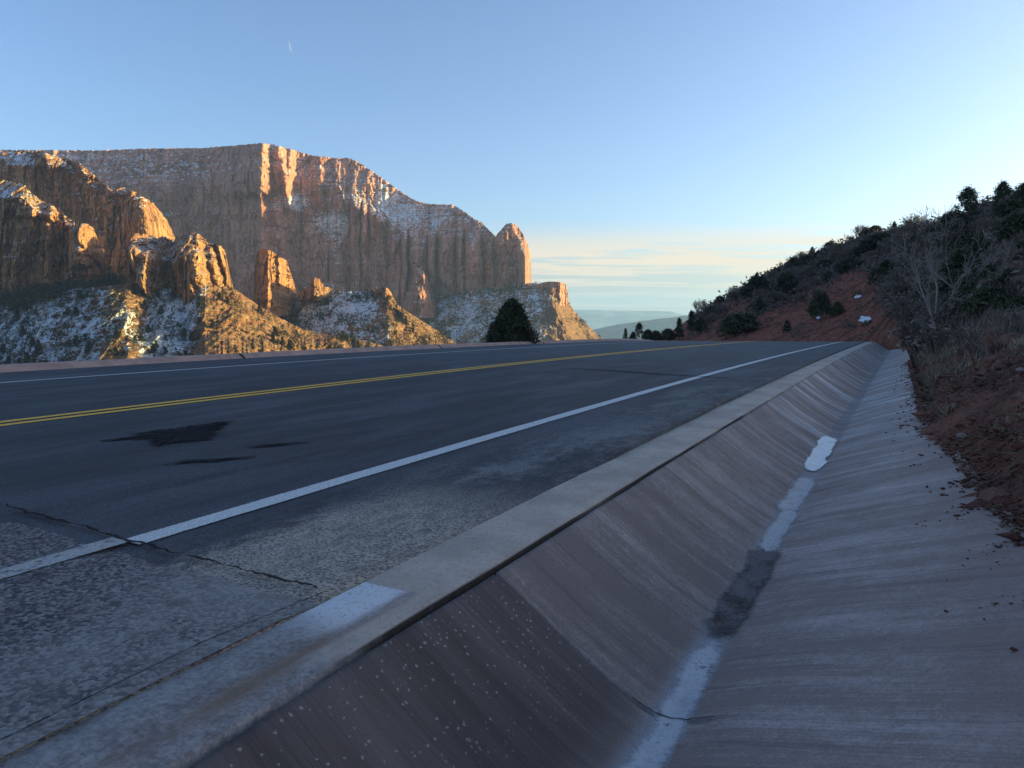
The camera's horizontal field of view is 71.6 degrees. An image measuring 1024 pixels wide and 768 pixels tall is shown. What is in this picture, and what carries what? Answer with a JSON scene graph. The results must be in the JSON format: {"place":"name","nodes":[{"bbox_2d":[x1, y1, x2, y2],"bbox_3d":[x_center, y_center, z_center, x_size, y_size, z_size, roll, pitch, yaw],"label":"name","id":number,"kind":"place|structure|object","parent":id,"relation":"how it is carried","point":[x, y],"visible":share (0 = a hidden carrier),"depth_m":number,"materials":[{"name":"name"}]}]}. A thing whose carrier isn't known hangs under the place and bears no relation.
{"place":"outdoors","nodes":[
{"label":"outdoors","id":0,"kind":"place"},
{"bbox_2d":[0,180,105,299],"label":"cliff","id":1,"kind":"structure","parent":0,"point":[42,241],"depth_m":464.07,"materials":[{"name":"red stone"}]},
{"bbox_2d":[0,150,174,284],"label":"cliff","id":2,"kind":"structure","parent":0,"point":[78,193],"depth_m":613.60,"materials":[{"name":"red stone"}]},
{"bbox_2d":[126,232,232,301],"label":"cliff","id":3,"kind":"structure","parent":0,"point":[189,266],"depth_m":449.25,"materials":[{"name":"red stone"}]},
{"bbox_2d":[0,283,382,364],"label":"talus slope","id":4,"kind":"structure","parent":0,"point":[226,335],"depth_m":418.93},
{"bbox_2d":[33,342,45,356],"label":"pinyon tree","id":5,"kind":"object","parent":4,"relation":"on","point":[38,347],"visible":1,"depth_m":378.79,"materials":[{"name":"green plant"}]},
{"bbox_2d":[0,281,371,364],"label":"canyon woodland","id":6,"kind":"object","parent":4,"relation":"on","point":[12,346],"visible":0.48,"depth_m":412.49,"materials":[{"name":"green plant"}]},
{"bbox_2d":[0,273,460,345],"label":"canyon woodland","id":7,"kind":"object","parent":4,"relation":"on","point":[59,289],"visible":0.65,"depth_m":454.91,"materials":[{"name":"green plant"}]},
{"bbox_2d":[0,143,530,316],"bbox_3d":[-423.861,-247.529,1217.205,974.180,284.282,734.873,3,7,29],"label":"cliff","id":8,"kind":"structure","parent":0,"point":[345,224],"depth_m":1113.03,"materials":[{"name":"stone"}]},
{"bbox_2d":[253,248,297,315],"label":"cliff","id":9,"kind":"structure","parent":0,"point":[275,293],"depth_m":606.13,"materials":[{"name":"red stone"}]},
{"bbox_2d":[298,278,331,299],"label":"cliff","id":10,"kind":"structure","parent":0,"point":[316,289],"depth_m":617.30,"materials":[{"name":"red stone"}]},
{"bbox_2d":[280,290,455,345],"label":"talus slope","id":11,"kind":"structure","parent":0,"point":[377,317],"depth_m":608.99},
{"bbox_2d":[368,287,393,300],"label":"cliff","id":12,"kind":"structure","parent":0,"point":[384,291],"depth_m":622.84,"materials":[{"name":"red stone"}]},
{"bbox_2d":[400,267,436,317],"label":"cliff","id":13,"kind":"structure","parent":0,"point":[418,299],"depth_m":1001.18,"materials":[{"name":"stone"}]},
{"bbox_2d":[0,341,867,761],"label":"road","id":14,"kind":"structure","parent":0,"point":[328,543],"depth_m":4.32,"materials":[{"name":"asphalt"}]},
{"bbox_2d":[0,503,317,587],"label":"road crack","id":15,"kind":"object","parent":14,"relation":"on","point":[141,542],"visible":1,"depth_m":2.33,"materials":[{"name":"asphalt"}]},
{"bbox_2d":[0,521,325,757],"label":"road shoulder","id":16,"kind":"object","parent":14,"relation":"attached to","point":[75,630],"visible":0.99,"depth_m":1.73},
{"bbox_2d":[0,537,125,578],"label":"white edge line","id":17,"kind":"object","parent":16,"relation":"on","point":[56,558],"visible":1,"depth_m":2.21,"materials":[{"name":"paint"}]},
{"bbox_2d":[0,591,325,739],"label":"road crack","id":18,"kind":"object","parent":16,"relation":"on","point":[145,669],"visible":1,"depth_m":1.46,"materials":[{"name":"asphalt"}]},
{"bbox_2d":[103,421,227,445],"bbox_3d":[-2.095,0.318,4.752,0.816,0.011,1.120,3,7,29],"label":"bitumen stain","id":19,"kind":"object","parent":14,"relation":"on","point":[186,434],"visible":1,"depth_m":4.64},
{"bbox_2d":[176,456,248,463],"bbox_3d":[-1.596,0.402,3.773,0.636,0.005,0.185,-2,6,-17],"label":"bitumen stain","id":20,"kind":"object","parent":14,"relation":"on","point":[201,460],"visible":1,"depth_m":3.76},
{"bbox_2d":[0,341,646,382],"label":"white edge line","id":21,"kind":"object","parent":14,"relation":"on","point":[252,364],"visible":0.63,"depth_m":11.96,"materials":[{"name":"paint"}]},
{"bbox_2d":[0,339,653,372],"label":"kerb","id":22,"kind":"structure","parent":14,"relation":"on","point":[60,365],"depth_m":14.80,"materials":[{"name":"concrete"}]},
{"bbox_2d":[0,341,747,422],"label":"yellow centre line","id":23,"kind":"object","parent":14,"relation":"on","point":[275,389],"visible":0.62,"depth_m":7.29,"materials":[{"name":"paint"}]},
{"bbox_2d":[0,341,752,425],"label":"yellow centre line","id":24,"kind":"object","parent":14,"relation":"on","point":[277,391],"visible":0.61,"depth_m":7.08,"materials":[{"name":"paint"}]},
{"bbox_2d":[0,342,872,767],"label":"kerb","id":25,"kind":"structure","parent":14,"relation":"on","point":[194,714],"depth_m":1.67,"materials":[{"name":"concrete"}]},
{"bbox_2d":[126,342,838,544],"bbox_3d":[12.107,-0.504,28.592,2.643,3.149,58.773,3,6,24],"label":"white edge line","id":26,"kind":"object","parent":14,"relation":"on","point":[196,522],"visible":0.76,"depth_m":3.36,"materials":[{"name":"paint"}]},
{"bbox_2d":[420,283,601,343],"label":"talus slope","id":27,"kind":"structure","parent":0,"point":[551,308],"depth_m":997.79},
{"bbox_2d":[431,282,600,342],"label":"canyon woodland","id":28,"kind":"object","parent":27,"relation":"on","point":[509,293],"visible":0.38,"depth_m":1011.61,"materials":[{"name":"green plant"}]},
{"bbox_2d":[0,0,1023,314],"label":"sky","id":29,"kind":"structure","parent":0,"point":[645,155],"materials":[{"name":"blue"}]},
{"bbox_2d":[536,281,568,307],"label":"cliff","id":30,"kind":"structure","parent":0,"point":[559,290],"depth_m":993.10,"materials":[{"name":"stone"}]},
{"bbox_2d":[574,310,684,328],"bbox_3d":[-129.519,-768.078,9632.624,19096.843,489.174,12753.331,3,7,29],"label":"distant plateau","id":31,"kind":"structure","parent":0,"point":[595,319],"depth_m":11039.47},
{"bbox_2d":[593,315,688,338],"bbox_3d":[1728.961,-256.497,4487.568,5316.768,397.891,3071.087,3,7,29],"label":"distant ridge","id":32,"kind":"structure","parent":0,"point":[618,330],"depth_m":4463.59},
{"bbox_2d":[661,207,1023,355],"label":"hillside","id":33,"kind":"structure","parent":0,"point":[798,315],"depth_m":58.28,"materials":[{"name":"soil"}]},
{"bbox_2d":[634,322,643,337],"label":"pine tree","id":34,"kind":"object","parent":33,"relation":"on","point":[639,327],"visible":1,"depth_m":82.39,"materials":[{"name":"green plant"}]},
{"bbox_2d":[641,329,651,339],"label":"evergreen bush","id":35,"kind":"object","parent":33,"relation":"on","point":[646,333],"visible":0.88,"depth_m":82.01,"materials":[{"name":"green plant"}]},
{"bbox_2d":[650,330,662,340],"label":"evergreen bush","id":36,"kind":"object","parent":33,"relation":"on","point":[655,335],"visible":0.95,"depth_m":81.84,"materials":[{"name":"green plant"}]},
{"bbox_2d":[660,328,676,340],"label":"evergreen bush","id":37,"kind":"object","parent":33,"relation":"on","point":[669,333],"visible":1,"depth_m":81.47,"materials":[{"name":"green plant"}]},
{"bbox_2d":[675,317,683,338],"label":"pine tree","id":38,"kind":"object","parent":33,"relation":"on","point":[678,324],"visible":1,"depth_m":81.36,"materials":[{"name":"green plant"}]},
{"bbox_2d":[687,309,694,330],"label":"pine tree","id":39,"kind":"object","parent":33,"relation":"on","point":[690,323],"visible":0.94,"depth_m":83.63,"materials":[{"name":"green plant"}]},
{"bbox_2d":[691,317,706,331],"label":"evergreen bush","id":40,"kind":"object","parent":33,"relation":"on","point":[698,326],"visible":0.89,"depth_m":81.77,"materials":[{"name":"green plant"}]},
{"bbox_2d":[692,299,709,311],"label":"leafless shrub","id":41,"kind":"object","parent":33,"relation":"on","point":[699,303],"visible":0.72,"depth_m":102.05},
{"bbox_2d":[712,302,730,317],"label":"leafless shrub","id":42,"kind":"object","parent":33,"relation":"on","point":[720,307],"visible":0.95,"depth_m":87.46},
{"bbox_2d":[714,311,762,336],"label":"evergreen bush","id":43,"kind":"object","parent":33,"relation":"on","point":[747,322],"visible":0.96,"depth_m":66.88,"materials":[{"name":"green plant"}]},
{"bbox_2d":[739,274,770,298],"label":"evergreen bush","id":44,"kind":"object","parent":33,"relation":"on","point":[756,281],"visible":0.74,"depth_m":93.49,"materials":[{"name":"green plant"}]},
{"bbox_2d":[748,299,766,313],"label":"evergreen bush","id":45,"kind":"object","parent":33,"relation":"on","point":[759,304],"visible":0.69,"depth_m":74.62,"materials":[{"name":"green plant"}]},
{"bbox_2d":[769,270,800,294],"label":"evergreen bush","id":46,"kind":"object","parent":33,"relation":"on","point":[786,278],"visible":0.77,"depth_m":84.61,"materials":[{"name":"green plant"}]},
{"bbox_2d":[793,254,816,265],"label":"evergreen bush","id":47,"kind":"object","parent":33,"relation":"on","point":[804,257],"visible":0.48,"depth_m":102.75,"materials":[{"name":"green plant"}]},
{"bbox_2d":[804,290,831,317],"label":"evergreen bush","id":48,"kind":"object","parent":33,"relation":"on","point":[819,301],"visible":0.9,"depth_m":59.38,"materials":[{"name":"green plant"}]},
{"bbox_2d":[815,258,831,267],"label":"evergreen bush","id":49,"kind":"object","parent":33,"relation":"on","point":[824,262],"visible":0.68,"depth_m":91.68,"materials":[{"name":"green plant"}]},
{"bbox_2d":[828,301,845,315],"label":"evergreen bush","id":50,"kind":"object","parent":33,"relation":"on","point":[837,309],"visible":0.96,"depth_m":56.80,"materials":[{"name":"green plant"}]},
{"bbox_2d":[831,258,852,273],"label":"evergreen bush","id":51,"kind":"object","parent":33,"relation":"on","point":[841,263],"visible":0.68,"depth_m":81.58,"materials":[{"name":"green plant"}]},
{"bbox_2d":[836,258,861,272],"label":"evergreen bush","id":52,"kind":"object","parent":33,"relation":"on","point":[849,260],"visible":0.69,"depth_m":81.19,"materials":[{"name":"green plant"}]},
{"bbox_2d":[682,187,1023,339],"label":"scrub cover","id":53,"kind":"object","parent":33,"relation":"on","point":[981,208],"visible":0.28,"depth_m":62.41,"materials":[{"name":"plant"}]},
{"bbox_2d":[850,223,868,235],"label":"leafless shrub","id":54,"kind":"object","parent":33,"relation":"on","point":[857,230],"visible":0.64,"depth_m":103.19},
{"bbox_2d":[844,244,875,257],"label":"evergreen bush","id":55,"kind":"object","parent":33,"relation":"on","point":[860,249],"visible":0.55,"depth_m":85.54,"materials":[{"name":"green plant"}]},
{"bbox_2d":[854,233,892,251],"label":"evergreen bush","id":56,"kind":"object","parent":33,"relation":"on","point":[873,240],"visible":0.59,"depth_m":85.14,"materials":[{"name":"green plant"}]},
{"bbox_2d":[863,267,888,283],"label":"evergreen bush","id":57,"kind":"object","parent":33,"relation":"on","point":[878,271],"visible":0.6,"depth_m":59.99,"materials":[{"name":"green plant"}]},
{"bbox_2d":[885,279,911,297],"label":"leafless shrub","id":58,"kind":"object","parent":33,"relation":"on","point":[900,287],"visible":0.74,"depth_m":38.95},
{"bbox_2d":[884,228,912,248],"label":"leafless shrub","id":59,"kind":"object","parent":33,"relation":"on","point":[896,236],"visible":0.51,"depth_m":72.09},
{"bbox_2d":[886,265,914,287],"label":"leafless shrub","id":60,"kind":"object","parent":33,"relation":"on","point":[896,272],"visible":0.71,"depth_m":47.56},
{"bbox_2d":[888,296,913,317],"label":"leafless shrub","id":61,"kind":"object","parent":33,"relation":"on","point":[901,302],"visible":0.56,"depth_m":31.51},
{"bbox_2d":[895,212,930,233],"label":"leafless shrub","id":62,"kind":"object","parent":33,"relation":"on","point":[915,225],"visible":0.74,"depth_m":83.23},
{"bbox_2d":[927,267,962,295],"bbox_3d":[13.721,-3.103,21.804,1.640,1.014,1.547,0,6,-3],"label":"evergreen bush","id":63,"kind":"object","parent":33,"relation":"on","point":[954,273],"visible":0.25,"depth_m":21.86,"materials":[{"name":"green plant"}]},
{"bbox_2d":[935,228,959,245],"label":"leafless shrub","id":64,"kind":"object","parent":33,"relation":"on","point":[944,237],"visible":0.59,"depth_m":50.28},
{"bbox_2d":[933,217,963,247],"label":"evergreen bush","id":65,"kind":"object","parent":33,"relation":"on","point":[954,226],"visible":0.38,"depth_m":51.10,"materials":[{"name":"green plant"}]},
{"bbox_2d":[922,211,976,240],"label":"evergreen bush","id":66,"kind":"object","parent":33,"relation":"on","point":[962,216],"visible":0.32,"depth_m":56.34,"materials":[{"name":"green plant"}]},
{"bbox_2d":[937,248,970,281],"bbox_3d":[16.374,-4.242,26.097,1.657,1.491,1.540,0,6,3],"label":"evergreen bush","id":67,"kind":"object","parent":33,"relation":"on","point":[957,258],"visible":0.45,"depth_m":25.88,"materials":[{"name":"green plant"}]},
{"bbox_2d":[941,286,966,305],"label":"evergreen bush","id":68,"kind":"object","parent":33,"relation":"on","point":[955,296],"visible":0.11,"depth_m":17.16,"materials":[{"name":"green plant"}]},
{"bbox_2d":[944,263,979,291],"bbox_3d":[12.514,-2.834,19.349,0.984,0.952,1.058,-1,6,-9],"label":"evergreen bush","id":69,"kind":"object","parent":33,"relation":"on","point":[975,269],"visible":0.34,"depth_m":19.21,"materials":[{"name":"green plant"}]},
{"bbox_2d":[949,184,980,215],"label":"pine tree","id":70,"kind":"object","parent":33,"relation":"on","point":[969,196],"visible":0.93,"depth_m":60.34,"materials":[{"name":"green plant"}]},
{"bbox_2d":[949,233,989,249],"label":"evergreen bush","id":71,"kind":"object","parent":33,"relation":"on","point":[968,240],"visible":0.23,"depth_m":35.16,"materials":[{"name":"green plant"}]},
{"bbox_2d":[963,254,981,266],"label":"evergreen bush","id":72,"kind":"object","parent":33,"relation":"on","point":[972,257],"visible":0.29,"depth_m":24.89,"materials":[{"name":"green plant"}]},
{"bbox_2d":[955,275,994,305],"bbox_3d":[10.079,-1.928,15.152,1.222,0.801,1.295,2,6,21],"label":"evergreen bush","id":73,"kind":"object","parent":33,"relation":"on","point":[967,289],"visible":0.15,"depth_m":15.07,"materials":[{"name":"green plant"}]},
{"bbox_2d":[962,214,993,235],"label":"leafless shrub","id":74,"kind":"object","parent":33,"relation":"on","point":[975,225],"visible":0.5,"depth_m":42.86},
{"bbox_2d":[966,235,992,257],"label":"evergreen bush","id":75,"kind":"object","parent":33,"relation":"on","point":[975,245],"visible":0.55,"depth_m":30.39,"materials":[{"name":"green plant"}]},
{"bbox_2d":[970,264,999,279],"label":"evergreen bush","id":76,"kind":"object","parent":33,"relation":"on","point":[991,268],"visible":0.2,"depth_m":15.90,"materials":[{"name":"green plant"}]},
{"bbox_2d":[956,284,1014,317],"bbox_3d":[9.029,-1.531,13.349,1.088,0.713,1.153,-5,8,-42],"label":"evergreen bush","id":77,"kind":"object","parent":33,"relation":"on","point":[990,300],"visible":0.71,"depth_m":13.27,"materials":[{"name":"green plant"}]},
{"bbox_2d":[979,328,999,354],"bbox_3d":[5.374,-0.416,7.978,0.201,0.425,0.243,1,6,11],"label":"boulder","id":78,"kind":"object","parent":33,"relation":"on","point":[989,334],"visible":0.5,"depth_m":7.92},
{"bbox_2d":[991,180,1012,208],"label":"pine tree","id":79,"kind":"object","parent":33,"relation":"on","point":[1002,187],"visible":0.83,"depth_m":53.09,"materials":[{"name":"green plant"}]},
{"bbox_2d":[985,267,1021,287],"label":"evergreen bush","id":80,"kind":"object","parent":33,"relation":"on","point":[1005,273],"visible":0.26,"depth_m":13.97,"materials":[{"name":"green plant"}]},
{"bbox_2d":[990,241,1016,256],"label":"leafless shrub","id":81,"kind":"object","parent":33,"relation":"on","point":[1001,247],"visible":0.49,"depth_m":24.13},
{"bbox_2d":[989,211,1023,242],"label":"evergreen bush","id":82,"kind":"object","parent":33,"relation":"on","point":[1006,229],"visible":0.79,"depth_m":30.39,"materials":[{"name":"green plant"}]},
{"bbox_2d":[989,197,1023,225],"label":"evergreen bush","id":83,"kind":"object","parent":33,"relation":"on","point":[1008,207],"visible":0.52,"depth_m":42.08,"materials":[{"name":"green plant"}]},
{"bbox_2d":[998,332,1020,348],"bbox_3d":[5.546,-0.459,7.899,0.321,0.236,0.331,-1,6,-7],"label":"boulder","id":84,"kind":"object","parent":33,"relation":"on","point":[1003,337],"visible":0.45,"depth_m":7.84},
{"bbox_2d":[998,294,1023,311],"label":"evergreen bush","id":85,"kind":"object","parent":33,"relation":"on","point":[1018,298],"visible":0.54,"depth_m":11.69,"materials":[{"name":"green plant"}]},
{"bbox_2d":[998,248,1023,263],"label":"leafless shrub","id":86,"kind":"object","parent":33,"relation":"on","point":[1020,252],"visible":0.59,"depth_m":18.54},
{"bbox_2d":[1007,231,1023,244],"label":"leafless shrub","id":87,"kind":"object","parent":33,"relation":"on","point":[1017,238],"visible":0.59,"depth_m":24.39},
{"bbox_2d":[1012,182,1023,199],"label":"pine tree","id":88,"kind":"object","parent":33,"relation":"on","point":[1019,193],"visible":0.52,"depth_m":47.19,"materials":[{"name":"green plant"}]},
{"bbox_2d":[909,330,1023,519],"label":"embankment","id":89,"kind":"structure","parent":0,"point":[991,400],"depth_m":4.56,"materials":[{"name":"red soil"}]},
{"bbox_2d":[887,321,920,345],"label":"leafless shrub","id":90,"kind":"object","parent":89,"relation":"on","point":[903,326],"visible":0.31,"depth_m":22.65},
{"bbox_2d":[894,316,949,359],"bbox_3d":[8.252,-0.903,14.147,1.041,0.893,0.965,1,6,5],"label":"leafless shrub","id":91,"kind":"object","parent":89,"relation":"on","point":[910,336],"visible":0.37,"depth_m":14.17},
{"bbox_2d":[907,324,955,357],"bbox_3d":[6.922,-0.658,11.459,0.910,0.621,0.737,2,6,16],"label":"leafless shrub","id":92,"kind":"object","parent":89,"relation":"on","point":[937,337],"visible":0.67,"depth_m":11.45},
{"bbox_2d":[873,205,1022,325],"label":"bare tree","id":93,"kind":"object","parent":89,"relation":"on","point":[917,279],"visible":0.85,"depth_m":16.23,"materials":[{"name":"grey plant"}]},
{"bbox_2d":[922,298,973,329],"bbox_3d":[8.918,-1.271,14.284,0.994,0.920,1.072,-4,7,-36],"label":"leafless shrub","id":94,"kind":"object","parent":89,"relation":"on","point":[954,315],"visible":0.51,"depth_m":14.29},
{"bbox_2d":[885,324,1023,650],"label":"soil clods","id":95,"kind":"object","parent":89,"relation":"on","point":[1013,536],"visible":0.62,"depth_m":3.83,"materials":[{"name":"soil"}]},
{"bbox_2d":[940,290,972,313],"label":"leafless shrub","id":96,"kind":"object","parent":89,"relation":"on","point":[955,301],"visible":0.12,"depth_m":14.84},
{"bbox_2d":[943,327,979,344],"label":"leafless shrub","id":97,"kind":"object","parent":89,"relation":"on","point":[957,333],"visible":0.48,"depth_m":9.66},
{"bbox_2d":[904,344,1023,532],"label":"twig litter","id":98,"kind":"object","parent":89,"relation":"on","point":[934,402],"visible":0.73,"depth_m":4.58,"materials":[{"name":"brown plant"}]},
{"bbox_2d":[906,319,1023,417],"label":"dry grass","id":99,"kind":"structure","parent":89,"relation":"on","point":[948,354],"depth_m":8.67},
{"bbox_2d":[912,301,1023,367],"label":"bank brush","id":100,"kind":"object","parent":89,"relation":"on","point":[975,339],"visible":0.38,"depth_m":8.60,"materials":[{"name":"plant"}]},
{"bbox_2d":[945,343,1023,444],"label":"dry grass","id":101,"kind":"structure","parent":89,"relation":"on","point":[1015,419],"depth_m":5.89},
{"bbox_2d":[964,265,1023,304],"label":"leafless shrub","id":102,"kind":"object","parent":89,"relation":"on","point":[1016,279],"visible":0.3,"depth_m":13.31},
{"bbox_2d":[978,487,1009,501],"bbox_3d":[1.940,0.452,2.847,0.114,0.074,0.095,1,6,11],"label":"stone","id":103,"kind":"object","parent":89,"relation":"on","point":[988,494],"visible":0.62,"depth_m":2.83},
{"bbox_3d":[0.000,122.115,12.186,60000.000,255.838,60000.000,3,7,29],"label":"ground","id":104,"kind":"structure","parent":0,"visible":0},
{"bbox_2d":[479,296,543,343],"bbox_3d":[-0.005,-1.338,27.589,3.142,4.204,3.087,-4,7,-32],"label":"juniper tree","id":105,"kind":"object","parent":104,"relation":"on","point":[509,323],"visible":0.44,"depth_m":26.96,"materials":[{"name":"green plant"}]},
{"bbox_2d":[188,342,1023,767],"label":"drainage ditch","id":106,"kind":"object","parent":104,"relation":"on","point":[848,642],"visible":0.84,"depth_m":2.00,"materials":[{"name":"concrete"}]},
{"bbox_2d":[621,638,721,767],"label":"frost patch","id":107,"kind":"object","parent":106,"relation":"on","point":[656,745],"visible":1,"depth_m":1.90,"materials":[{"name":"ice"}]},
{"bbox_2d":[707,549,778,636],"bbox_3d":[0.919,0.774,2.759,0.171,0.026,1.080,3,7,29],"label":"wet silt","id":108,"kind":"object","parent":106,"relation":"on","point":[735,603],"visible":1,"depth_m":2.67,"materials":[{"name":"soil"}]},
{"bbox_2d":[760,509,796,550],"bbox_3d":[1.321,0.703,3.499,0.137,0.023,0.850,3,7,29],"label":"frost patch","id":109,"kind":"object","parent":106,"relation":"on","point":[776,531],"visible":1,"depth_m":3.45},
{"bbox_2d":[777,477,814,510],"bbox_3d":[1.685,0.632,4.179,0.177,0.033,1.000,3,7,29],"label":"slush patch","id":110,"kind":"object","parent":106,"relation":"on","point":[798,493],"visible":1,"depth_m":4.14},
{"bbox_2d":[804,436,836,470],"bbox_3d":[2.378,0.509,5.447,0.170,0.040,1.600,3,7,29],"label":"ice patch","id":111,"kind":"object","parent":106,"relation":"on","point":[816,459],"visible":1,"depth_m":5.36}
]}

